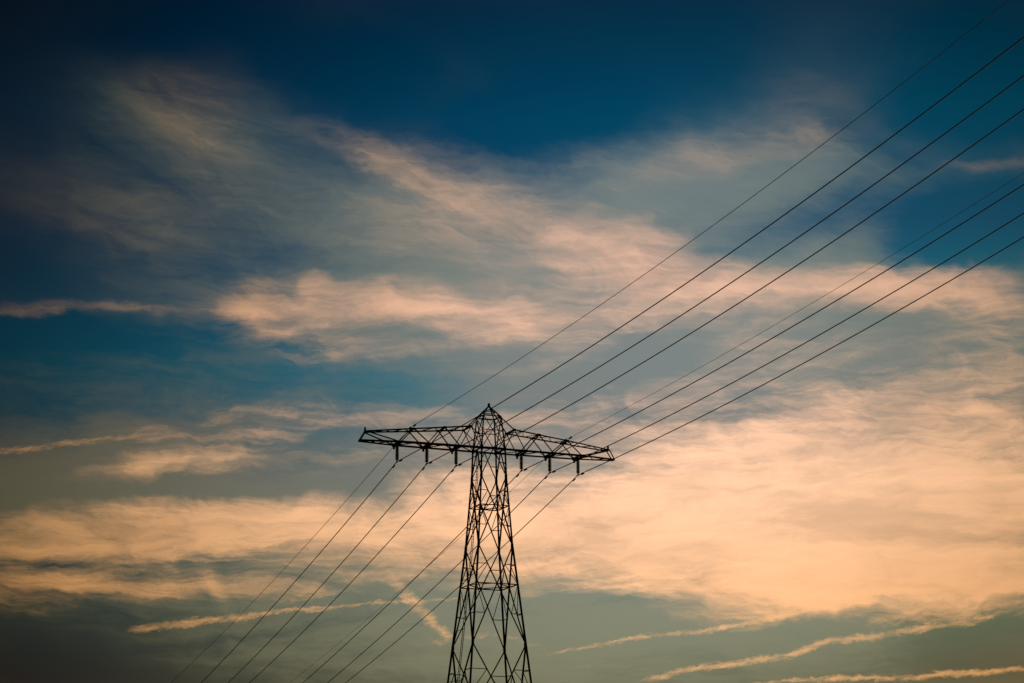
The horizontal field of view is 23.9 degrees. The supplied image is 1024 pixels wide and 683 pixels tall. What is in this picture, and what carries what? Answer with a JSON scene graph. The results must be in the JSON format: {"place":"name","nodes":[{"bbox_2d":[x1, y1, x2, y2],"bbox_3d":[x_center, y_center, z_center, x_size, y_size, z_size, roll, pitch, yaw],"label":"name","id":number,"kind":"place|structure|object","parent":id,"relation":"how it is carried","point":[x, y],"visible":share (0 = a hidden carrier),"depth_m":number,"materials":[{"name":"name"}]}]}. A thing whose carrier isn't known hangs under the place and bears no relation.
{"place":"outdoors","nodes":[
{"label":"outdoors","id":0,"kind":"place"},
{"bbox_2d":[0,0,1023,682],"label":"sky","id":1,"kind":"structure","parent":0,"point":[240,240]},
{"label":"ground","id":2,"kind":"structure","parent":0,"visible":0},
{"bbox_2d":[358,403,614,682],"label":"transmission pylon","id":3,"kind":"object","parent":2,"relation":"on","point":[476,520],"visible":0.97,"depth_m":242.56,"materials":[{"name":"metal"}]},
{"bbox_2d":[395,443,398,462],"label":"insulator","id":4,"kind":"object","parent":3,"relation":"hanging from","point":[397,452],"visible":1,"depth_m":240.62,"materials":[{"name":"brown ceramic"}]},
{"bbox_2d":[201,37,1023,682],"bbox_3d":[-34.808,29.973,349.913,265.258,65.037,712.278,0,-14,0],"label":"conductor","id":5,"kind":"object","parent":4,"relation":"hanging from","point":[655,303],"visible":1,"depth_m":188.34,"materials":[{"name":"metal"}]},
{"bbox_2d":[425,446,428,464],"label":"insulator","id":6,"kind":"object","parent":3,"relation":"hanging from","point":[426,455],"visible":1,"depth_m":241.77,"materials":[{"name":"brown ceramic"}]},
{"bbox_2d":[228,75,1023,682],"bbox_3d":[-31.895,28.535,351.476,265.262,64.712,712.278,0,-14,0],"label":"conductor","id":7,"kind":"object","parent":6,"relation":"hanging from","point":[674,319],"visible":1,"depth_m":194.75,"materials":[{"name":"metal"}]},
{"bbox_2d":[454,450,457,466],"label":"insulator","id":8,"kind":"object","parent":3,"relation":"hanging from","point":[455,458],"visible":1,"depth_m":242.88,"materials":[{"name":"brown ceramic"}]},
{"bbox_2d":[249,109,1023,682],"bbox_3d":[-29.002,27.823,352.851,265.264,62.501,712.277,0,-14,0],"label":"conductor","id":9,"kind":"object","parent":8,"relation":"hanging from","point":[655,355],"visible":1,"depth_m":199.69,"materials":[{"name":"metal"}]},
{"bbox_2d":[519,453,522,471],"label":"insulator","id":10,"kind":"object","parent":3,"relation":"hanging from","point":[521,462],"visible":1,"depth_m":245.46,"materials":[{"name":"brown ceramic"}]},
{"bbox_2d":[303,184,1023,682],"bbox_3d":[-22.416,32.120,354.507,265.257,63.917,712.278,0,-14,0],"label":"conductor","id":11,"kind":"object","parent":10,"relation":"hanging from","point":[685,386],"visible":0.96,"depth_m":209.80,"materials":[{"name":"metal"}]},
{"bbox_2d":[548,455,551,473],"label":"insulator","id":12,"kind":"object","parent":3,"relation":"hanging from","point":[549,464],"visible":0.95,"depth_m":246.60,"materials":[{"name":"brown ceramic"}]},
{"bbox_2d":[327,213,1023,682],"bbox_3d":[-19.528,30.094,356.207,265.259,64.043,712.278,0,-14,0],"label":"conductor","id":13,"kind":"object","parent":12,"relation":"hanging from","point":[693,403],"visible":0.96,"depth_m":214.07,"materials":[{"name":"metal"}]},
{"bbox_2d":[576,457,579,475],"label":"insulator","id":14,"kind":"object","parent":3,"relation":"hanging from","point":[578,467],"visible":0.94,"depth_m":247.73,"materials":[{"name":"brown ceramic"}]},
{"bbox_2d":[345,237,1023,682],"bbox_3d":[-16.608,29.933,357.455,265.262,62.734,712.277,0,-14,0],"label":"conductor","id":15,"kind":"object","parent":14,"relation":"hanging from","point":[715,409],"visible":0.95,"depth_m":220.78,"materials":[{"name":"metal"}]},
{"bbox_2d":[171,0,1009,682],"bbox_3d":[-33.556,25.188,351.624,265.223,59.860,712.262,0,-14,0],"label":"earth wire","id":16,"kind":"object","parent":3,"relation":"attached to","point":[661,262],"visible":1,"depth_m":194.19,"materials":[{"name":"metal"}]},
{"bbox_2d":[291,173,1023,681],"bbox_3d":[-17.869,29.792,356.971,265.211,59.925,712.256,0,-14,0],"label":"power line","id":17,"kind":"object","parent":3,"relation":"attached to","point":[689,373],"visible":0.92,"depth_m":218.88,"materials":[{"name":"metal"}]}
]}

